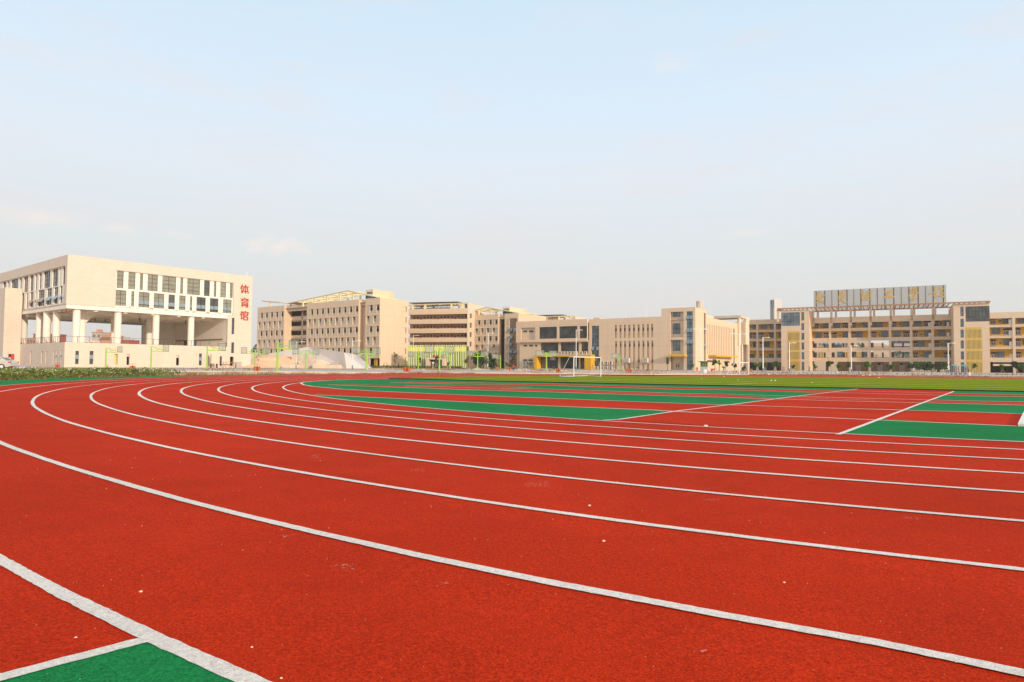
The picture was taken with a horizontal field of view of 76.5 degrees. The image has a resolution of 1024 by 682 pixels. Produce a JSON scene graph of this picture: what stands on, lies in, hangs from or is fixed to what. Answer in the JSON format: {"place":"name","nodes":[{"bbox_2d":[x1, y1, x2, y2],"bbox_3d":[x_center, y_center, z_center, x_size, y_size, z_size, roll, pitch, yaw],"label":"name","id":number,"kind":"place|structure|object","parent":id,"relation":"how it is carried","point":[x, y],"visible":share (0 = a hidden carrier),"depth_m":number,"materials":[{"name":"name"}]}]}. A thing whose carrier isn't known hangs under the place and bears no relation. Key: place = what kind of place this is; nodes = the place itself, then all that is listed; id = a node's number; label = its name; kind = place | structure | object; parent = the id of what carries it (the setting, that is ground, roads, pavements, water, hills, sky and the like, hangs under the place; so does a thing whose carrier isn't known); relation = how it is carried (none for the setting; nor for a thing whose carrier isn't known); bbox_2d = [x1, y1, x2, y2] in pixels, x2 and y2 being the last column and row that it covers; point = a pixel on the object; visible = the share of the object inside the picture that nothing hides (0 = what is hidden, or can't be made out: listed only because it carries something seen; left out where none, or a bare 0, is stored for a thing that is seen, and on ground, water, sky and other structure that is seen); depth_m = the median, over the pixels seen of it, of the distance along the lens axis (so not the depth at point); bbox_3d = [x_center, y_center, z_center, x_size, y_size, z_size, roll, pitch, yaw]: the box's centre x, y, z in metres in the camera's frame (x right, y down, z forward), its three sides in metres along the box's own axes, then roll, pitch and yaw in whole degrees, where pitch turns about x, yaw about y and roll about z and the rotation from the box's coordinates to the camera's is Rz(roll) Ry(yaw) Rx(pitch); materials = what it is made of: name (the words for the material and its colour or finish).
{"place":"outdoors","nodes":[
{"label":"outdoors","id":0,"kind":"place"},
{"bbox_2d":[91,329,105,340],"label":"house","id":1,"kind":"structure","parent":0,"point":[97,334],"depth_m":330.27,"materials":[{"name":"pink concrete"}]},
{"bbox_2d":[101,332,123,342],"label":"house","id":2,"kind":"structure","parent":0,"point":[105,340],"depth_m":325.17,"materials":[{"name":"brown concrete"}]},
{"bbox_2d":[121,337,140,343],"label":"house","id":3,"kind":"structure","parent":0,"point":[127,340],"depth_m":332.24,"materials":[{"name":"red concrete"}]},
{"bbox_2d":[0,373,1023,681],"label":"running track","id":4,"kind":"structure","parent":0,"point":[290,605],"depth_m":3.38,"materials":[{"name":"red rubber"}]},
{"bbox_2d":[0,565,137,672],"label":"track apron","id":5,"kind":"object","parent":4,"relation":"on","point":[38,624],"visible":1,"depth_m":2.08,"materials":[{"name":"red rubber"}]},
{"bbox_2d":[0,638,145,680],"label":"apron line","id":6,"kind":"object","parent":5,"relation":"on","point":[61,660],"visible":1,"depth_m":1.86,"materials":[{"name":"white paint"}]},
{"bbox_2d":[0,642,234,681],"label":"green margin","id":7,"kind":"object","parent":4,"relation":"on","point":[146,662],"visible":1,"depth_m":1.80,"materials":[{"name":"rubber"}]},
{"bbox_2d":[0,374,932,681],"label":"lane line","id":8,"kind":"object","parent":4,"relation":"on","point":[224,668],"visible":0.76,"depth_m":2.07,"materials":[{"name":"white paint"}]},
{"bbox_2d":[0,374,938,385],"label":"green margin","id":9,"kind":"object","parent":4,"relation":"on","point":[8,382],"visible":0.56,"depth_m":34.33,"materials":[{"name":"plant"}]},
{"bbox_2d":[314,395,670,419],"bbox_3d":[-2.287,1.583,16.428,12.106,0.004,3.407,-1,-3,35],"label":"green zone","id":10,"kind":"object","parent":4,"relation":"on","point":[579,412],"visible":0.93,"depth_m":14.72,"materials":[{"name":"rubber"}]},
{"bbox_2d":[0,374,1023,675],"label":"lane line","id":11,"kind":"object","parent":4,"relation":"on","point":[726,614],"visible":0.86,"depth_m":2.51,"materials":[{"name":"white paint"}]},
{"bbox_2d":[31,374,1023,570],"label":"lane line","id":12,"kind":"object","parent":4,"relation":"on","point":[738,535],"visible":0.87,"depth_m":3.81,"materials":[{"name":"white paint"}]},
{"bbox_2d":[304,384,767,404],"bbox_3d":[-2.789,1.923,25.284,23.614,0.001,4.760,-1,-3,35],"label":"green zone","id":13,"kind":"object","parent":4,"relation":"on","point":[664,399],"visible":0.91,"depth_m":21.74,"materials":[{"name":"rubber"}]},
{"bbox_2d":[90,375,1023,521],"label":"lane line","id":14,"kind":"object","parent":4,"relation":"on","point":[91,398],"visible":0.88,"depth_m":5.05,"materials":[{"name":"white paint"}]},
{"bbox_2d":[303,379,851,398],"bbox_3d":[0.656,2.268,33.510,29.634,0.001,13.823,-1,-3,32],"label":"green zone","id":15,"kind":"object","parent":4,"relation":"on","point":[763,394],"visible":0.89,"depth_m":31.60,"materials":[{"name":"rubber"}]},
{"bbox_2d":[419,385,522,388],"bbox_3d":[-1.987,2.124,30.346,5.182,0.001,2.649,-1,-3,31],"label":"red zone","id":16,"kind":"object","parent":15,"relation":"on","point":[499,387],"visible":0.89,"depth_m":30.15,"materials":[{"name":"rubber"}]},
{"bbox_2d":[138,375,1023,492],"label":"lane line","id":17,"kind":"object","parent":4,"relation":"on","point":[139,392],"visible":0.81,"depth_m":6.29,"materials":[{"name":"white paint"}]},
{"bbox_2d":[180,375,1023,473],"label":"lane line","id":18,"kind":"object","parent":4,"relation":"on","point":[181,391],"visible":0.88,"depth_m":7.60,"materials":[{"name":"white paint"}]},
{"bbox_2d":[217,376,1023,459],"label":"lane line","id":19,"kind":"object","parent":4,"relation":"on","point":[218,389],"visible":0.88,"depth_m":8.74,"materials":[{"name":"white paint"}]},
{"bbox_2d":[251,376,1023,449],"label":"lane line","id":20,"kind":"object","parent":4,"relation":"on","point":[633,428],"visible":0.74,"depth_m":10.02,"materials":[{"name":"white paint"}]},
{"bbox_2d":[282,378,1023,441],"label":"lane line","id":21,"kind":"object","parent":4,"relation":"on","point":[653,423],"visible":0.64,"depth_m":11.10,"materials":[{"name":"white paint"}]},
{"bbox_2d":[301,383,1018,413],"bbox_3d":[-1.039,1.842,22.908,29.801,0.001,3.546,-1,-3,41],"label":"field line","id":22,"kind":"object","parent":4,"relation":"on","point":[637,401],"visible":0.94,"depth_m":18.23,"materials":[{"name":"white paint"}]},
{"bbox_2d":[331,395,1009,425],"bbox_3d":[1.133,1.588,15.906,17.817,0.001,0.362,-1,-3,33],"label":"field line","id":23,"kind":"object","parent":4,"relation":"on","point":[678,411],"visible":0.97,"depth_m":14.80,"materials":[{"name":"white paint"}]},
{"bbox_2d":[349,385,1001,404],"bbox_3d":[2.385,1.922,24.290,26.696,0.001,0.993,-1,-3,30],"label":"field line","id":24,"kind":"object","parent":4,"relation":"on","point":[696,396],"visible":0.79,"depth_m":21.67,"materials":[{"name":"white paint"}]},
{"bbox_2d":[389,378,1023,391],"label":"turf kerb","id":25,"kind":"structure","parent":4,"relation":"on","point":[731,385],"depth_m":33.82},
{"bbox_2d":[412,376,1023,390],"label":"turf field","id":26,"kind":"structure","parent":4,"relation":"on","point":[970,384],"depth_m":46.84,"materials":[{"name":"plant"}]},
{"bbox_2d":[560,356,600,376],"bbox_3d":[7.381,2.545,64.004,3.095,1.919,7.987,-1,-3,28],"label":"football goal","id":27,"kind":"object","parent":26,"relation":"on","point":[573,366],"visible":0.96,"depth_m":61.62,"materials":[{"name":"white metal"}]},
{"bbox_2d":[726,362,748,374],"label":"football goal","id":28,"kind":"object","parent":26,"relation":"on","point":[739,369],"visible":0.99,"depth_m":81.27,"materials":[{"name":"white metal"}]},
{"bbox_2d":[431,386,1012,401],"bbox_3d":[5.320,1.983,25.272,23.314,0.001,0.866,-1,-3,29],"label":"field line","id":29,"kind":"object","parent":4,"relation":"on","point":[741,394],"visible":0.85,"depth_m":23.56,"materials":[{"name":"white paint"}]},
{"bbox_2d":[611,389,853,419],"bbox_3d":[9.119,1.861,21.466,0.210,0.003,24.588,-1,-3,37],"label":"field line","id":30,"kind":"object","parent":4,"relation":"on","point":[712,406],"visible":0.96,"depth_m":15.68,"materials":[{"name":"white paint"}]},
{"bbox_2d":[679,411,872,419],"bbox_3d":[5.234,1.516,13.250,3.785,0.001,0.235,-1,-3,30],"label":"field line","id":31,"kind":"object","parent":4,"relation":"on","point":[774,415],"visible":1,"depth_m":13.22,"materials":[{"name":"white paint"}]},
{"bbox_2d":[620,389,951,434],"bbox_3d":[10.667,1.836,20.366,3.878,0.003,24.449,-1,-3,37],"label":"red zone","id":32,"kind":"object","parent":4,"relation":"on","point":[834,411],"visible":0.96,"depth_m":14.30,"materials":[{"name":"rubber"}]},
{"bbox_2d":[837,391,953,433],"bbox_3d":[12.149,1.794,19.130,0.093,0.003,24.291,-1,-3,37],"label":"field line","id":33,"kind":"object","parent":4,"relation":"on","point":[854,428],"visible":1,"depth_m":12.63,"materials":[{"name":"white paint"}]},
{"bbox_2d":[846,419,1023,441],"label":"green zone","id":34,"kind":"object","parent":4,"relation":"on","point":[924,429],"visible":0.93,"depth_m":10.30,"materials":[{"name":"rubber"}]},
{"bbox_2d":[907,403,1023,413],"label":"green zone","id":35,"kind":"object","parent":4,"relation":"on","point":[993,408],"visible":0.94,"depth_m":16.39,"materials":[{"name":"rubber"}]},
{"bbox_2d":[933,395,1023,401],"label":"green zone","id":36,"kind":"object","parent":4,"relation":"on","point":[990,398],"visible":0.94,"depth_m":21.87,"materials":[{"name":"rubber"}]},
{"bbox_2d":[952,391,1023,394],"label":"green zone","id":37,"kind":"object","parent":4,"relation":"on","point":[985,392],"visible":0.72,"depth_m":27.61,"materials":[{"name":"rubber"}]},
{"bbox_2d":[0,0,1023,369],"label":"sky","id":38,"kind":"structure","parent":0,"point":[587,159],"materials":[{"name":"blue"}]},
{"bbox_2d":[5,367,1023,379],"bbox_3d":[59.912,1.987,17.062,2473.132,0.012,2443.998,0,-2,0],"label":"ground","id":39,"kind":"structure","parent":0,"point":[490,370],"depth_m":120.91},
{"bbox_2d":[0,357,18,368],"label":"parked car","id":40,"kind":"object","parent":39,"relation":"on","point":[7,362],"visible":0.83,"depth_m":79.15,"materials":[{"name":"silver metal"}]},
{"bbox_2d":[0,367,185,379],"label":"flower bed","id":41,"kind":"object","parent":39,"relation":"on","point":[24,373],"visible":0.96,"depth_m":36.95,"materials":[{"name":"plant"}]},
{"bbox_2d":[0,367,171,375],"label":"daisies","id":42,"kind":"object","parent":41,"relation":"in","point":[82,371],"visible":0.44,"depth_m":38.31,"materials":[{"name":"beige plant"}]},
{"bbox_2d":[105,346,122,367],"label":"basketball hoop","id":43,"kind":"object","parent":39,"relation":"on","point":[106,352],"visible":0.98,"depth_m":112.42,"materials":[{"name":"green metal"}]},
{"bbox_2d":[0,254,252,367],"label":"gymnasium","id":44,"kind":"structure","parent":39,"relation":"on","point":[185,317],"depth_m":131.84,"materials":[{"name":"paint"}]},
{"bbox_2d":[39,290,43,305],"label":"window","id":45,"kind":"structure","parent":44,"relation":"in","point":[41,293],"depth_m":128.51,"materials":[{"name":"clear glass"}]},
{"bbox_2d":[44,271,49,287],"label":"window","id":46,"kind":"structure","parent":44,"relation":"in","point":[47,274],"depth_m":126.78,"materials":[{"name":"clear glass"}]},
{"bbox_2d":[53,269,57,286],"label":"window","id":47,"kind":"structure","parent":44,"relation":"in","point":[55,279],"depth_m":123.88,"materials":[{"name":"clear glass"}]},
{"bbox_2d":[117,271,122,287],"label":"window","id":48,"kind":"structure","parent":44,"relation":"in","point":[119,273],"depth_m":125.89,"materials":[{"name":"grey glass"}]},
{"bbox_2d":[115,290,125,305],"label":"window","id":49,"kind":"structure","parent":44,"relation":"in","point":[120,294],"depth_m":125.92,"materials":[{"name":"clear glass"}]},
{"bbox_2d":[128,272,134,289],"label":"window","id":50,"kind":"structure","parent":44,"relation":"in","point":[131,276],"depth_m":127.53,"materials":[{"name":"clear glass"}]},
{"bbox_2d":[138,292,148,307],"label":"window","id":51,"kind":"structure","parent":44,"relation":"in","point":[144,296],"depth_m":129.22,"materials":[{"name":"grey glass"}]},
{"bbox_2d":[147,274,157,290],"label":"window","id":52,"kind":"structure","parent":44,"relation":"in","point":[152,279],"depth_m":130.55,"materials":[{"name":"grey glass"}]},
{"bbox_2d":[154,293,163,308],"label":"window","id":53,"kind":"structure","parent":44,"relation":"in","point":[158,298],"depth_m":131.43,"materials":[{"name":"grey glass"}]},
{"bbox_2d":[162,276,175,292],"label":"window","id":54,"kind":"structure","parent":44,"relation":"in","point":[168,283],"depth_m":133.03,"materials":[{"name":"beige glass"}]},
{"bbox_2d":[168,295,174,309],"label":"window","id":55,"kind":"structure","parent":44,"relation":"in","point":[171,297],"depth_m":133.42,"materials":[{"name":"grey glass"}]},
{"bbox_2d":[179,295,184,309],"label":"window","id":56,"kind":"structure","parent":44,"relation":"in","point":[181,298],"depth_m":135.06,"materials":[{"name":"beige glass"}]},
{"bbox_2d":[187,279,199,294],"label":"window","id":57,"kind":"structure","parent":44,"relation":"in","point":[193,285],"depth_m":136.99,"materials":[{"name":"beige glass"}]},
{"bbox_2d":[196,297,204,311],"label":"window","id":58,"kind":"structure","parent":44,"relation":"in","point":[200,300],"depth_m":138.09,"materials":[{"name":"grey glass"}]},
{"bbox_2d":[204,280,209,295],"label":"window","id":59,"kind":"structure","parent":44,"relation":"in","point":[206,283],"depth_m":139.14,"materials":[{"name":"grey glass"}]},
{"bbox_2d":[210,298,217,312],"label":"window","id":60,"kind":"structure","parent":44,"relation":"in","point":[213,302],"depth_m":140.30,"materials":[{"name":"grey glass"}]},
{"bbox_2d":[220,282,225,297],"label":"window","id":61,"kind":"structure","parent":44,"relation":"in","point":[222,285],"depth_m":141.92,"materials":[{"name":"beige glass"}]},
{"bbox_2d":[223,299,230,313],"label":"window","id":62,"kind":"structure","parent":44,"relation":"in","point":[226,303],"depth_m":142.58,"materials":[{"name":"beige glass"}]},
{"bbox_2d":[210,354,217,367],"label":"site cabinet","id":63,"kind":"object","parent":39,"relation":"on","point":[213,358],"visible":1,"depth_m":137.25,"materials":[{"name":"beige metal"}]},
{"bbox_2d":[292,350,318,368],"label":"basketball hoop","id":64,"kind":"object","parent":39,"relation":"on","point":[305,354],"visible":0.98,"depth_m":119.47,"materials":[{"name":"green metal"}]},
{"bbox_2d":[242,347,370,368],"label":"stepped amphitheatre","id":65,"kind":"object","parent":39,"relation":"on","point":[327,359],"visible":0.84,"depth_m":150.89,"materials":[{"name":"paint"}]},
{"bbox_2d":[256,289,408,367],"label":"dormitory block","id":66,"kind":"structure","parent":39,"relation":"on","point":[375,319],"depth_m":216.67,"materials":[{"name":"beige paint"}]},
{"bbox_2d":[40,370,759,374],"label":"kerb","id":67,"kind":"structure","parent":39,"relation":"on","point":[476,373],"depth_m":73.11,"materials":[{"name":"concrete"}]},
{"bbox_2d":[45,368,755,373],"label":"court slab","id":68,"kind":"structure","parent":39,"relation":"on","point":[344,370],"depth_m":97.96,"materials":[{"name":"concrete"}]},
{"bbox_2d":[150,345,168,368],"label":"basketball hoop","id":69,"kind":"object","parent":68,"relation":"on","point":[155,351],"visible":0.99,"depth_m":100.10,"materials":[{"name":"green metal"}]},
{"bbox_2d":[205,343,225,369],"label":"basketball hoop","id":70,"kind":"object","parent":68,"relation":"on","point":[213,350],"visible":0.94,"depth_m":91.71,"materials":[{"name":"green metal"}]},
{"bbox_2d":[241,347,267,365],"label":"basketball hoop","id":71,"kind":"object","parent":68,"relation":"on","point":[263,352],"visible":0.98,"depth_m":116.55,"materials":[{"name":"green metal"}]},
{"bbox_2d":[276,340,298,370],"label":"basketball hoop","id":72,"kind":"object","parent":68,"relation":"on","point":[278,348],"visible":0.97,"depth_m":77.92,"materials":[{"name":"green metal"}]},
{"bbox_2d":[353,348,380,369],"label":"basketball hoop","id":73,"kind":"object","parent":68,"relation":"on","point":[366,353],"visible":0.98,"depth_m":108.76,"materials":[{"name":"green metal"}]},
{"bbox_2d":[425,346,453,370],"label":"basketball hoop","id":74,"kind":"object","parent":68,"relation":"on","point":[439,353],"visible":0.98,"depth_m":98.40,"materials":[{"name":"green metal"}]},
{"bbox_2d":[369,365,461,368],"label":"hedge","id":75,"kind":"object","parent":39,"relation":"on","point":[387,366],"visible":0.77,"depth_m":197.57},
{"bbox_2d":[408,345,468,368],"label":"slatted hall","id":76,"kind":"structure","parent":39,"relation":"on","point":[459,355],"depth_m":198.52,"materials":[{"name":"paint"}]},
{"bbox_2d":[431,359,441,367],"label":"entrance door","id":77,"kind":"structure","parent":76,"relation":"in","point":[432,360],"depth_m":198.97,"materials":[{"name":"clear glass"}]},
{"bbox_2d":[408,301,484,367],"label":"gallery block","id":78,"kind":"structure","parent":39,"relation":"on","point":[443,326],"depth_m":235.03,"materials":[{"name":"beige paint"}]},
{"bbox_2d":[180,372,722,374],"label":"kerb strip","id":79,"kind":"object","parent":39,"relation":"on","point":[432,372],"visible":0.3,"depth_m":68.09,"materials":[{"name":"concrete"}]},
{"bbox_2d":[471,350,485,368],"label":"bushy tree","id":80,"kind":"object","parent":39,"relation":"on","point":[481,360],"visible":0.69,"depth_m":177.62,"materials":[{"name":"green plant"}]},
{"bbox_2d":[487,353,497,368],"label":"bushy tree","id":81,"kind":"object","parent":39,"relation":"on","point":[492,363],"visible":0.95,"depth_m":181.34,"materials":[{"name":"green plant"}]},
{"bbox_2d":[470,307,545,368],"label":"dormitory block","id":82,"kind":"structure","parent":39,"relation":"on","point":[499,339],"depth_m":231.89,"materials":[{"name":"beige paint"}]},
{"bbox_2d":[509,318,516,367],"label":"stair window","id":83,"kind":"structure","parent":82,"relation":"in","point":[513,321],"depth_m":226.68,"materials":[{"name":"glass"}]},
{"bbox_2d":[0,366,1023,379],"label":"dry grass","id":84,"kind":"structure","parent":39,"relation":"on","point":[302,372],"depth_m":78.66,"materials":[{"name":"plant"}]},
{"bbox_2d":[157,368,1023,376],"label":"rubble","id":85,"kind":"object","parent":39,"relation":"on","point":[649,371],"visible":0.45,"depth_m":104.16,"materials":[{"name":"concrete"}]},
{"bbox_2d":[516,301,740,370],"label":"central block","id":86,"kind":"structure","parent":39,"relation":"on","point":[673,334],"depth_m":183.60,"materials":[{"name":"beige paint"}]},
{"bbox_2d":[592,326,598,368],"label":"stair window","id":87,"kind":"structure","parent":86,"relation":"in","point":[595,329],"depth_m":187.24,"materials":[{"name":"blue glass"}]},
{"bbox_2d":[673,323,679,333],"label":"window","id":88,"kind":"structure","parent":86,"relation":"in","point":[676,326],"depth_m":174.06,"materials":[{"name":"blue glass"}]},
{"bbox_2d":[673,340,679,350],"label":"window","id":89,"kind":"structure","parent":86,"relation":"in","point":[676,343],"depth_m":173.89,"materials":[{"name":"blue glass"}]},
{"bbox_2d":[687,311,692,369],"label":"stair window","id":90,"kind":"structure","parent":86,"relation":"in","point":[689,313],"depth_m":171.15,"materials":[{"name":"blue glass"}]},
{"bbox_2d":[714,315,748,370],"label":"concrete gateway","id":91,"kind":"object","parent":39,"relation":"on","point":[743,330],"visible":0.52,"depth_m":205.93,"materials":[{"name":"paint"}]},
{"bbox_2d":[458,369,1022,375],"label":"walkway","id":92,"kind":"structure","parent":39,"relation":"on","point":[760,372],"depth_m":116.50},
{"bbox_2d":[469,351,487,369],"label":"basketball hoop","id":93,"kind":"object","parent":92,"relation":"on","point":[477,356],"visible":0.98,"depth_m":129.47,"materials":[{"name":"green metal"}]},
{"bbox_2d":[698,361,708,371],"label":"guard booth","id":94,"kind":"object","parent":92,"relation":"on","point":[703,364],"visible":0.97,"depth_m":137.40,"materials":[{"name":"paint"}]},
{"bbox_2d":[814,341,868,370],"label":"court block","id":95,"kind":"structure","parent":39,"relation":"on","point":[821,365],"depth_m":258.37,"materials":[{"name":"paint"}]},
{"bbox_2d":[731,371,1022,374],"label":"forecourt","id":96,"kind":"structure","parent":39,"relation":"on","point":[881,372],"depth_m":158.95,"materials":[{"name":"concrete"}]},
{"bbox_2d":[762,337,769,371],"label":"street lamp","id":97,"kind":"object","parent":96,"relation":"on","point":[763,355],"visible":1,"depth_m":149.99,"materials":[{"name":"white metal"}]},
{"bbox_2d":[1011,361,1022,373],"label":"sapling","id":98,"kind":"object","parent":96,"relation":"on","point":[1016,365],"visible":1,"depth_m":157.33,"materials":[{"name":"green plant"}]},
{"bbox_2d":[873,343,888,361],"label":"court annex","id":99,"kind":"object","parent":39,"relation":"on","point":[877,353],"visible":0.32,"depth_m":283.97,"materials":[{"name":"beige paint"}]},
{"bbox_2d":[743,301,1023,372],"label":"classroom block","id":100,"kind":"structure","parent":39,"relation":"on","point":[981,336],"depth_m":214.26,"materials":[{"name":"beige paint"}]},
{"bbox_2d":[814,285,945,310],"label":"roof sign","id":101,"kind":"object","parent":100,"relation":"on","point":[897,295],"visible":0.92,"depth_m":221.62,"materials":[{"name":"grey metal"}]},
{"bbox_2d":[917,362,936,370],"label":"bushy tree","id":102,"kind":"object","parent":39,"relation":"on","point":[925,366],"visible":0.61,"depth_m":238.98,"materials":[{"name":"green plant"}]},
{"bbox_2d":[539,314,584,319],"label":"gallery block","id":103,"kind":"structure","parent":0,"point":[554,317],"depth_m":268.64,"materials":[{"name":"beige paint"}]},
{"bbox_2d":[770,298,781,318],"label":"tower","id":104,"kind":"structure","parent":0,"point":[775,304],"depth_m":262.61,"materials":[{"name":"white concrete"}]},
{"bbox_2d":[891,340,909,361],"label":"apartment block","id":105,"kind":"structure","parent":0,"point":[897,343],"depth_m":378.18,"materials":[{"name":"grey concrete"}]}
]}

